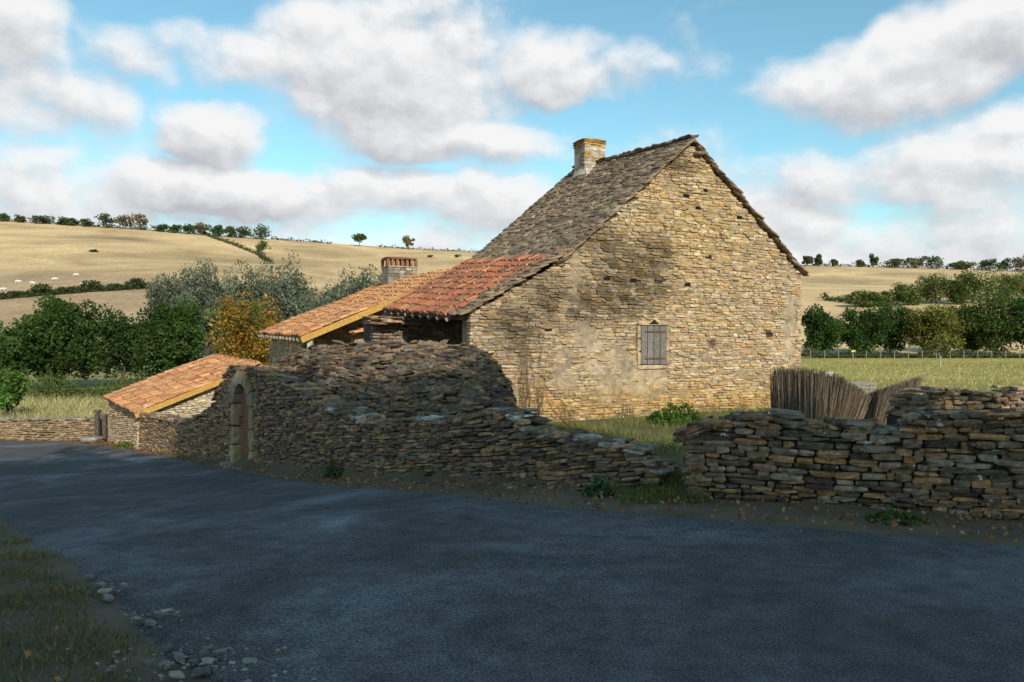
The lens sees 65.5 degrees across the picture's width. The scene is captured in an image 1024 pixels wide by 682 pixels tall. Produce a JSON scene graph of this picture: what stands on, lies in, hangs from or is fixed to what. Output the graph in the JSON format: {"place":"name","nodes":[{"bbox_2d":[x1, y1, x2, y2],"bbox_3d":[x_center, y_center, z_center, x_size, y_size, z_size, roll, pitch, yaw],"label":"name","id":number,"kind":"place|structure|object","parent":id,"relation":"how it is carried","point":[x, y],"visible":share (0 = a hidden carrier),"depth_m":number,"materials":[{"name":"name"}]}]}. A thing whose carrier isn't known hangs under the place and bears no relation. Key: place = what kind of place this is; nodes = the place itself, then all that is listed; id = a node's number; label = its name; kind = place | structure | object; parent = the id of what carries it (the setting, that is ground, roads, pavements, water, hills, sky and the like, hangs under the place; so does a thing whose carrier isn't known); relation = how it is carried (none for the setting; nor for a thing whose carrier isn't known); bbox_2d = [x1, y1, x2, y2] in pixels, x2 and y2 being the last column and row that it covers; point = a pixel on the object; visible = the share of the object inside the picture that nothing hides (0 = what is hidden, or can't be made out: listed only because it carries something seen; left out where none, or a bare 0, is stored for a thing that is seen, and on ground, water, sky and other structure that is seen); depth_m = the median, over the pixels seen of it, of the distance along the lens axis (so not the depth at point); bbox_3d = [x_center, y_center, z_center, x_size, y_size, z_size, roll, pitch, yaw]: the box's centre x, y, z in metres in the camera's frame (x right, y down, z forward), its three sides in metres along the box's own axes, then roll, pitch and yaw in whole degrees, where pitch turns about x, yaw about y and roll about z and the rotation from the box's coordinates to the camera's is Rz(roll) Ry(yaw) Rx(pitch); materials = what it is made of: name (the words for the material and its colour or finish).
{"place":"outdoors","nodes":[
{"label":"outdoors","id":0,"kind":"place"},
{"bbox_2d":[0,441,1023,681],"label":"road","id":1,"kind":"structure","parent":0,"point":[346,584],"depth_m":5.19,"materials":[{"name":"grey asphalt"}]},
{"bbox_2d":[66,574,315,681],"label":"gravel","id":2,"kind":"structure","parent":1,"relation":"on","point":[209,658],"depth_m":3.99,"materials":[{"name":"grey stone"}]},
{"bbox_2d":[0,220,1023,681],"bbox_3d":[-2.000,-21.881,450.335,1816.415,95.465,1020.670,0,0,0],"label":"ground","id":3,"kind":"structure","parent":0,"point":[38,252],"depth_m":42.45,"materials":[{"name":"beige plant"}]},
{"bbox_2d":[0,213,9,221],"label":"tree","id":4,"kind":"object","parent":3,"relation":"on","point":[4,217],"visible":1,"depth_m":435.02,"materials":[{"name":"green plant"}]},
{"bbox_2d":[0,369,29,417],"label":"tree","id":5,"kind":"object","parent":3,"relation":"on","point":[13,386],"visible":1,"depth_m":37.74,"materials":[{"name":"green plant"}]},
{"bbox_2d":[0,320,32,382],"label":"tree","id":6,"kind":"object","parent":3,"relation":"on","point":[11,352],"visible":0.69,"depth_m":57.61,"materials":[{"name":"green plant"}]},
{"bbox_2d":[14,214,26,222],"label":"tree","id":7,"kind":"object","parent":3,"relation":"on","point":[20,218],"visible":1,"depth_m":435.05,"materials":[{"name":"green plant"}]},
{"bbox_2d":[29,215,54,223],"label":"tree","id":8,"kind":"object","parent":3,"relation":"on","point":[40,218],"visible":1,"depth_m":435.31,"materials":[{"name":"green plant"}]},
{"bbox_2d":[0,416,108,441],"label":"boundary wall","id":9,"kind":"structure","parent":3,"relation":"on","point":[64,428],"depth_m":28.75,"materials":[{"name":"stone"}]},
{"bbox_2d":[0,392,109,440],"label":"field grass","id":10,"kind":"structure","parent":3,"relation":"on","point":[60,405],"depth_m":42.08,"materials":[{"name":"plant"}]},
{"bbox_2d":[0,292,118,386],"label":"tree","id":11,"kind":"object","parent":3,"relation":"on","point":[69,340],"visible":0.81,"depth_m":62.77,"materials":[{"name":"green plant"}]},
{"bbox_2d":[55,216,69,224],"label":"tree","id":12,"kind":"object","parent":3,"relation":"on","point":[61,220],"visible":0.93,"depth_m":434.69,"materials":[{"name":"green plant"}]},
{"bbox_2d":[63,217,79,225],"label":"tree","id":13,"kind":"object","parent":3,"relation":"on","point":[73,221],"visible":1,"depth_m":434.68,"materials":[{"name":"green plant"}]},
{"bbox_2d":[0,277,154,299],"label":"hedge","id":14,"kind":"object","parent":3,"relation":"on","point":[91,285],"visible":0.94,"depth_m":180.36,"materials":[{"name":"green plant"}]},
{"bbox_2d":[22,374,144,400],"bbox_3d":[-22.433,2.977,49.684,18.576,1.864,4.935,0,0,11],"label":"shrub bank","id":15,"kind":"object","parent":3,"relation":"on","point":[78,391],"visible":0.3,"depth_m":50.44,"materials":[{"name":"green plant"}]},
{"bbox_2d":[0,516,167,681],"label":"verge grass","id":16,"kind":"structure","parent":3,"relation":"on","point":[61,617],"depth_m":4.45,"materials":[{"name":"green plant"}]},
{"bbox_2d":[79,218,94,226],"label":"tree","id":17,"kind":"object","parent":3,"relation":"on","point":[87,222],"visible":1,"depth_m":434.48,"materials":[{"name":"green plant"}]},
{"bbox_2d":[80,436,103,441],"bbox_3d":[-14.019,3.267,26.596,0.627,0.136,0.521,0,0,0],"label":"stone step","id":18,"kind":"object","parent":3,"relation":"on","point":[92,438],"visible":1,"depth_m":26.38,"materials":[{"name":"grey stone"}]},
{"bbox_2d":[93,410,101,435],"bbox_3d":[-14.104,2.862,27.098,0.201,1.044,0.211,0,0,0],"label":"stone post","id":19,"kind":"object","parent":3,"relation":"on","point":[97,427],"visible":0.87,"depth_m":27.03,"materials":[{"name":"grey stone"}]},
{"bbox_2d":[101,414,107,439],"bbox_3d":[-13.853,2.926,27.098,0.200,0.898,0.193,0,0,0],"label":"stone post","id":20,"kind":"object","parent":3,"relation":"on","point":[104,425],"visible":0.92,"depth_m":27.03,"materials":[{"name":"grey stone"}]},
{"bbox_2d":[94,212,118,227],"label":"tree","id":21,"kind":"object","parent":3,"relation":"on","point":[105,218],"visible":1,"depth_m":435.01,"materials":[{"name":"green plant"}]},
{"bbox_2d":[93,302,150,385],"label":"tree","id":22,"kind":"object","parent":3,"relation":"on","point":[124,331],"visible":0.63,"depth_m":67.27,"materials":[{"name":"green plant"}]},
{"bbox_2d":[114,441,132,448],"bbox_3d":[-11.623,3.140,24.014,0.784,0.277,0.592,0,0,-19],"label":"plant","id":23,"kind":"object","parent":3,"relation":"on","point":[126,444],"visible":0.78,"depth_m":23.89,"materials":[{"name":"green plant"}]},
{"bbox_2d":[114,214,135,228],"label":"tree","id":24,"kind":"object","parent":3,"relation":"on","point":[122,221],"visible":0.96,"depth_m":435.43,"materials":[{"name":"brown plant"}]},
{"bbox_2d":[6,217,266,238],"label":"hedge","id":25,"kind":"object","parent":3,"relation":"on","point":[98,225],"visible":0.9,"depth_m":437.48,"materials":[{"name":"green plant"}]},
{"bbox_2d":[129,213,148,229],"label":"tree","id":26,"kind":"object","parent":3,"relation":"on","point":[138,219],"visible":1,"depth_m":435.24,"materials":[{"name":"brown plant"}]},
{"bbox_2d":[152,224,168,231],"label":"tree","id":27,"kind":"object","parent":3,"relation":"on","point":[161,227],"visible":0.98,"depth_m":434.80,"materials":[{"name":"green plant"}]},
{"bbox_2d":[129,296,206,379],"bbox_3d":[-27.773,0.167,64.111,6.148,7.677,6.509,0,0,0],"label":"tree","id":28,"kind":"object","parent":3,"relation":"on","point":[174,337],"visible":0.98,"depth_m":62.95,"materials":[{"name":"green plant"}]},
{"bbox_2d":[137,271,205,369],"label":"willow tree","id":29,"kind":"object","parent":3,"relation":"on","point":[163,292],"visible":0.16,"depth_m":83.03,"materials":[{"name":"green plant"}]},
{"bbox_2d":[167,224,181,232],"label":"tree","id":30,"kind":"object","parent":3,"relation":"on","point":[174,228],"visible":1,"depth_m":434.82,"materials":[{"name":"green plant"}]},
{"bbox_2d":[103,354,261,448],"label":"outbuilding","id":31,"kind":"structure","parent":3,"relation":"on","point":[187,390],"depth_m":25.21,"materials":[{"name":"tile"}]},
{"bbox_2d":[181,223,195,232],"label":"tree","id":32,"kind":"object","parent":3,"relation":"on","point":[189,228],"visible":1,"depth_m":434.53,"materials":[{"name":"green plant"}]},
{"bbox_2d":[193,222,212,234],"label":"tree","id":33,"kind":"object","parent":3,"relation":"on","point":[199,226],"visible":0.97,"depth_m":435.30,"materials":[{"name":"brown plant"}]},
{"bbox_2d":[171,257,236,359],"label":"willow tree","id":34,"kind":"object","parent":3,"relation":"on","point":[203,285],"visible":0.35,"depth_m":87.01,"materials":[{"name":"green plant"}]},
{"bbox_2d":[209,225,224,235],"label":"tree","id":35,"kind":"object","parent":3,"relation":"on","point":[217,229],"visible":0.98,"depth_m":433.88,"materials":[{"name":"green plant"}]},
{"bbox_2d":[224,226,237,236],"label":"tree","id":36,"kind":"object","parent":3,"relation":"on","point":[230,230],"visible":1,"depth_m":435.23,"materials":[{"name":"green plant"}]},
{"bbox_2d":[207,259,269,354],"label":"willow tree","id":37,"kind":"object","parent":3,"relation":"on","point":[234,289],"visible":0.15,"depth_m":88.72,"materials":[{"name":"green plant"}]},
{"bbox_2d":[203,231,273,261],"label":"hedge","id":38,"kind":"object","parent":3,"relation":"on","point":[262,257],"visible":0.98,"depth_m":383.70,"materials":[{"name":"green plant"}]},
{"bbox_2d":[201,289,284,364],"bbox_3d":[-18.633,0.130,56.072,6.308,7.767,5.708,0,0,0],"label":"tree","id":39,"kind":"object","parent":3,"relation":"on","point":[241,337],"visible":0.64,"depth_m":54.74,"materials":[{"name":"orange plant"}]},
{"bbox_2d":[235,226,251,237],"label":"tree","id":40,"kind":"object","parent":3,"relation":"on","point":[242,231],"visible":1,"depth_m":435.13,"materials":[{"name":"green plant"}]},
{"bbox_2d":[249,224,271,238],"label":"tree","id":41,"kind":"object","parent":3,"relation":"on","point":[260,233],"visible":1,"depth_m":434.91,"materials":[{"name":"green plant"}]},
{"bbox_2d":[254,240,271,253],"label":"tree","id":42,"kind":"object","parent":3,"relation":"on","point":[261,246],"visible":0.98,"depth_m":367.17,"materials":[{"name":"green plant"}]},
{"bbox_2d":[240,260,293,348],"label":"willow tree","id":43,"kind":"object","parent":3,"relation":"on","point":[266,281],"visible":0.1,"depth_m":91.19,"materials":[{"name":"green plant"}]},
{"bbox_2d":[257,248,319,322],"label":"willow tree","id":44,"kind":"object","parent":3,"relation":"on","point":[291,304],"visible":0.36,"depth_m":86.92,"materials":[{"name":"green plant"}]},
{"bbox_2d":[270,236,331,243],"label":"hedge","id":45,"kind":"object","parent":3,"relation":"on","point":[276,238],"visible":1,"depth_m":439.78,"materials":[{"name":"green plant"}]},
{"bbox_2d":[306,278,349,307],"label":"willow tree","id":46,"kind":"object","parent":3,"relation":"on","point":[324,299],"visible":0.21,"depth_m":94.94,"materials":[{"name":"green plant"}]},
{"bbox_2d":[322,459,340,478],"bbox_3d":[-2.970,2.143,13.201,0.308,0.365,0.298,0,0,29],"label":"plant","id":47,"kind":"object","parent":3,"relation":"on","point":[332,470],"visible":0.91,"depth_m":13.16,"materials":[{"name":"green plant"}]},
{"bbox_2d":[258,256,449,364],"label":"farm building","id":48,"kind":"structure","parent":3,"relation":"on","point":[341,319],"depth_m":24.93,"materials":[{"name":"tile"}]},
{"bbox_2d":[332,263,381,297],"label":"willow tree","id":49,"kind":"object","parent":3,"relation":"on","point":[362,284],"visible":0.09,"depth_m":96.54,"materials":[{"name":"green plant"}]},
{"bbox_2d":[351,233,367,245],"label":"tree","id":50,"kind":"object","parent":3,"relation":"on","point":[359,237],"visible":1,"depth_m":434.71,"materials":[{"name":"green plant"}]},
{"bbox_2d":[268,339,518,418],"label":"ruined shed","id":51,"kind":"structure","parent":3,"relation":"on","point":[400,379],"depth_m":14.01,"materials":[{"name":"grey stone"}]},
{"bbox_2d":[138,365,678,487],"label":"boundary wall","id":52,"kind":"structure","parent":3,"relation":"on","point":[270,415],"depth_m":12.43,"materials":[{"name":"grey stone"}]},
{"bbox_2d":[239,388,252,456],"bbox_3d":[-5.692,1.774,17.179,0.181,1.800,0.880,0,0,-38],"label":"door","id":53,"kind":"structure","parent":52,"relation":"in","point":[245,429],"depth_m":17.33,"materials":[{"name":"brown wood"}]},
{"bbox_2d":[402,235,414,246],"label":"tree","id":54,"kind":"object","parent":3,"relation":"on","point":[408,240],"visible":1,"depth_m":435.18,"materials":[{"name":"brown plant"}]},
{"bbox_2d":[377,244,477,251],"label":"hedge","id":55,"kind":"object","parent":3,"relation":"on","point":[426,249],"visible":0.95,"depth_m":439.83,"materials":[{"name":"green plant"}]},
{"bbox_2d":[294,468,683,498],"bbox_3d":[-1.154,1.960,11.210,8.347,0.936,1.535,0,0,40],"label":"rubble","id":56,"kind":"object","parent":3,"relation":"on","point":[549,487],"visible":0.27,"depth_m":9.38,"materials":[{"name":"stone"}]},
{"bbox_2d":[16,440,1023,680],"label":"leaf litter","id":57,"kind":"object","parent":3,"relation":"on","point":[835,518],"visible":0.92,"depth_m":7.81,"materials":[{"name":"brown plant"}]},
{"bbox_2d":[101,441,1022,533],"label":"verge weeds","id":58,"kind":"object","parent":3,"relation":"on","point":[685,501],"visible":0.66,"depth_m":7.82,"materials":[{"name":"green plant"}]},
{"bbox_2d":[361,134,809,421],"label":"stone house","id":59,"kind":"structure","parent":3,"relation":"on","point":[655,277],"depth_m":16.70,"materials":[{"name":"stone"}]},
{"bbox_2d":[517,303,545,415],"bbox_3d":[0.380,0.436,15.167,0.622,2.333,0.040,0,0,-25],"label":"climbing plant","id":60,"kind":"object","parent":59,"relation":"attached to","point":[525,398],"visible":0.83,"depth_m":15.12,"materials":[{"name":"brown plant"}]},
{"bbox_2d":[635,321,669,368],"bbox_3d":[2.896,0.084,16.420,0.837,0.985,0.095,0,0,-25],"label":"window frame","id":61,"kind":"structure","parent":59,"relation":"in","point":[638,328],"depth_m":16.32,"materials":[{"name":"beige stone"}]},
{"bbox_2d":[582,474,618,496],"bbox_3d":[0.950,1.573,8.527,0.392,0.316,0.356,0,0,-44],"label":"plant","id":62,"kind":"object","parent":3,"relation":"on","point":[599,485],"visible":0.86,"depth_m":8.51,"materials":[{"name":"green plant"}]},
{"bbox_2d":[632,484,667,497],"bbox_3d":[1.464,1.602,8.443,0.472,0.176,0.400,0,0,-20],"label":"plant","id":63,"kind":"object","parent":3,"relation":"on","point":[652,487],"visible":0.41,"depth_m":8.41,"materials":[{"name":"green plant"}]},
{"bbox_2d":[562,399,746,421],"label":"dry weeds","id":64,"kind":"object","parent":3,"relation":"on","point":[622,410],"visible":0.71,"depth_m":16.00,"materials":[{"name":"brown plant"}]},
{"bbox_2d":[540,403,770,504],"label":"yard grass","id":65,"kind":"structure","parent":3,"relation":"on","point":[668,489],"depth_m":11.67,"materials":[{"name":"green plant"}]},
{"bbox_2d":[645,402,703,425],"bbox_3d":[3.107,1.366,14.893,1.212,0.454,0.936,0,0,0],"label":"plant","id":66,"kind":"object","parent":3,"relation":"on","point":[666,415],"visible":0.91,"depth_m":14.75,"materials":[{"name":"green plant"}]},
{"bbox_2d":[801,255,814,264],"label":"tree","id":67,"kind":"object","parent":3,"relation":"on","point":[807,260],"visible":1,"depth_m":435.56,"materials":[{"name":"green plant"}]},
{"bbox_2d":[814,254,822,265],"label":"tree","id":68,"kind":"object","parent":3,"relation":"on","point":[818,260],"visible":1,"depth_m":434.60,"materials":[{"name":"green plant"}]},
{"bbox_2d":[770,366,872,429],"bbox_3d":[5.203,0.995,13.233,1.682,1.145,0.639,0,0,7],"label":"reed screen","id":69,"kind":"object","parent":3,"relation":"on","point":[810,394],"visible":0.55,"depth_m":13.12,"materials":[{"name":"brown wood"}]},
{"bbox_2d":[801,303,846,353],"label":"tree","id":70,"kind":"object","parent":3,"relation":"on","point":[823,332],"visible":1,"depth_m":97.02,"materials":[{"name":"green plant"}]},
{"bbox_2d":[672,408,1023,520],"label":"boundary wall","id":71,"kind":"structure","parent":3,"relation":"on","point":[966,462],"depth_m":7.68,"materials":[{"name":"stone"}]},
{"bbox_2d":[819,292,895,306],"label":"hedge","id":72,"kind":"object","parent":3,"relation":"on","point":[837,298],"visible":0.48,"depth_m":212.88,"materials":[{"name":"green plant"}]},
{"bbox_2d":[848,382,875,393],"bbox_3d":[6.269,1.161,14.451,0.635,0.837,0.172,0,0,14],"label":"wooden rack","id":73,"kind":"object","parent":3,"relation":"on","point":[870,387],"visible":0.29,"depth_m":14.44,"materials":[{"name":"grey wood"}]},
{"bbox_2d":[844,289,880,306],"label":"tree","id":74,"kind":"object","parent":3,"relation":"on","point":[862,298],"visible":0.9,"depth_m":194.01,"materials":[{"name":"green plant"}]},
{"bbox_2d":[837,306,898,354],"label":"tree","id":75,"kind":"object","parent":3,"relation":"on","point":[861,328],"visible":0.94,"depth_m":98.89,"materials":[{"name":"green plant"}]},
{"bbox_2d":[869,253,878,266],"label":"tree","id":76,"kind":"object","parent":3,"relation":"on","point":[873,260],"visible":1,"depth_m":435.38,"materials":[{"name":"green plant"}]},
{"bbox_2d":[872,290,893,305],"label":"tree","id":77,"kind":"object","parent":3,"relation":"on","point":[885,295],"visible":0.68,"depth_m":193.82,"materials":[{"name":"green plant"}]},
{"bbox_2d":[866,297,919,354],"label":"tree","id":78,"kind":"object","parent":3,"relation":"on","point":[898,314],"visible":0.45,"depth_m":100.53,"materials":[{"name":"green plant"}]},
{"bbox_2d":[864,375,925,426],"bbox_3d":[6.345,1.054,13.194,0.975,0.988,0.447,0,0,24],"label":"reed screen","id":79,"kind":"object","parent":3,"relation":"on","point":[879,406],"visible":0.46,"depth_m":13.14,"materials":[{"name":"brown wood"}]},
{"bbox_2d":[883,258,907,267],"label":"tree","id":80,"kind":"object","parent":3,"relation":"on","point":[893,263],"visible":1,"depth_m":434.27,"materials":[{"name":"green plant"}]},
{"bbox_2d":[864,508,930,525],"bbox_3d":[3.437,1.563,7.101,0.581,0.163,0.448,0,0,0],"label":"plant","id":81,"kind":"object","parent":3,"relation":"on","point":[903,516],"visible":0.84,"depth_m":7.05,"materials":[{"name":"green plant"}]},
{"bbox_2d":[888,280,928,304],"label":"tree","id":82,"kind":"object","parent":3,"relation":"on","point":[904,293],"visible":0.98,"depth_m":194.16,"materials":[{"name":"green plant"}]},
{"bbox_2d":[801,348,1023,357],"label":"hedge","id":83,"kind":"object","parent":3,"relation":"on","point":[928,353],"visible":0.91,"depth_m":93.72,"materials":[{"name":"green plant"}]},
{"bbox_2d":[903,257,925,267],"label":"tree","id":84,"kind":"object","parent":3,"relation":"on","point":[911,261],"visible":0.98,"depth_m":434.02,"materials":[{"name":"green plant"}]},
{"bbox_2d":[810,350,1019,359],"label":"wire fence","id":85,"kind":"object","parent":3,"relation":"on","point":[922,354],"visible":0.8,"depth_m":89.96,"materials":[{"name":"grey wood"}]},
{"bbox_2d":[809,261,1022,271],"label":"hedge","id":86,"kind":"object","parent":3,"relation":"on","point":[868,265],"visible":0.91,"depth_m":437.62,"materials":[{"name":"green plant"}]},
{"bbox_2d":[894,301,966,356],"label":"tree","id":87,"kind":"object","parent":3,"relation":"on","point":[935,324],"visible":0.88,"depth_m":95.54,"materials":[{"name":"green plant"}]},
{"bbox_2d":[919,255,943,268],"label":"tree","id":88,"kind":"object","parent":3,"relation":"on","point":[934,260],"visible":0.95,"depth_m":435.39,"materials":[{"name":"green plant"}]},
{"bbox_2d":[915,272,952,303],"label":"tree","id":89,"kind":"object","parent":3,"relation":"on","point":[934,285],"visible":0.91,"depth_m":196.62,"materials":[{"name":"green plant"}]},
{"bbox_2d":[924,333,951,365],"bbox_3d":[32.159,0.743,60.080,1.654,2.733,1.897,0,0,-22],"label":"tree","id":90,"kind":"object","parent":3,"relation":"on","point":[943,347],"visible":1,"depth_m":59.90,"materials":[{"name":"green plant"}]},
{"bbox_2d":[884,385,1023,424],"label":"ruined wall","id":91,"kind":"structure","parent":3,"relation":"on","point":[933,399],"depth_m":10.62,"materials":[{"name":"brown stone"}]},
{"bbox_2d":[942,278,971,304],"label":"tree","id":92,"kind":"object","parent":3,"relation":"on","point":[957,294],"visible":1,"depth_m":193.46,"materials":[{"name":"green plant"}]},
{"bbox_2d":[948,260,966,268],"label":"tree","id":93,"kind":"object","parent":3,"relation":"on","point":[959,264],"visible":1,"depth_m":434.00,"materials":[{"name":"green plant"}]},
{"bbox_2d":[960,261,976,269],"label":"tree","id":94,"kind":"object","parent":3,"relation":"on","point":[969,264],"visible":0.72,"depth_m":433.83,"materials":[{"name":"green plant"}]},
{"bbox_2d":[949,304,991,352],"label":"tree","id":95,"kind":"object","parent":3,"relation":"on","point":[967,335],"visible":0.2,"depth_m":102.82,"materials":[{"name":"green plant"}]},
{"bbox_2d":[953,269,999,303],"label":"tree","id":96,"kind":"object","parent":3,"relation":"on","point":[972,280],"visible":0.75,"depth_m":194.52,"materials":[{"name":"green plant"}]},
{"bbox_2d":[977,258,997,270],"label":"tree","id":97,"kind":"object","parent":3,"relation":"on","point":[986,263],"visible":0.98,"depth_m":435.18,"materials":[{"name":"green plant"}]},
{"bbox_2d":[956,285,1023,354],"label":"tree","id":98,"kind":"object","parent":3,"relation":"on","point":[993,325],"visible":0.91,"depth_m":98.86,"materials":[{"name":"green plant"}]},
{"bbox_2d":[982,267,1023,298],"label":"tree","id":99,"kind":"object","parent":3,"relation":"on","point":[1008,280],"visible":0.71,"depth_m":203.37,"materials":[{"name":"green plant"}]},
{"bbox_2d":[994,258,1018,270],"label":"tree","id":100,"kind":"object","parent":3,"relation":"on","point":[1005,264],"visible":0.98,"depth_m":435.04,"materials":[{"name":"green plant"}]},
{"bbox_2d":[990,296,1023,351],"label":"tree","id":101,"kind":"object","parent":3,"relation":"on","point":[1019,308],"visible":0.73,"depth_m":97.61,"materials":[{"name":"green plant"}]},
{"bbox_2d":[1011,255,1023,271],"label":"tree","id":102,"kind":"object","parent":3,"relation":"on","point":[1017,261],"visible":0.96,"depth_m":435.45,"materials":[{"name":"green plant"}]},
{"bbox_2d":[0,0,1023,270],"label":"sky","id":103,"kind":"structure","parent":0,"point":[856,129],"materials":[{"name":"blue"}]},
{"bbox_2d":[744,358,1023,413],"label":"meadow grass","id":104,"kind":"structure","parent":0,"point":[996,362],"depth_m":51.43,"materials":[{"name":"green plant"}]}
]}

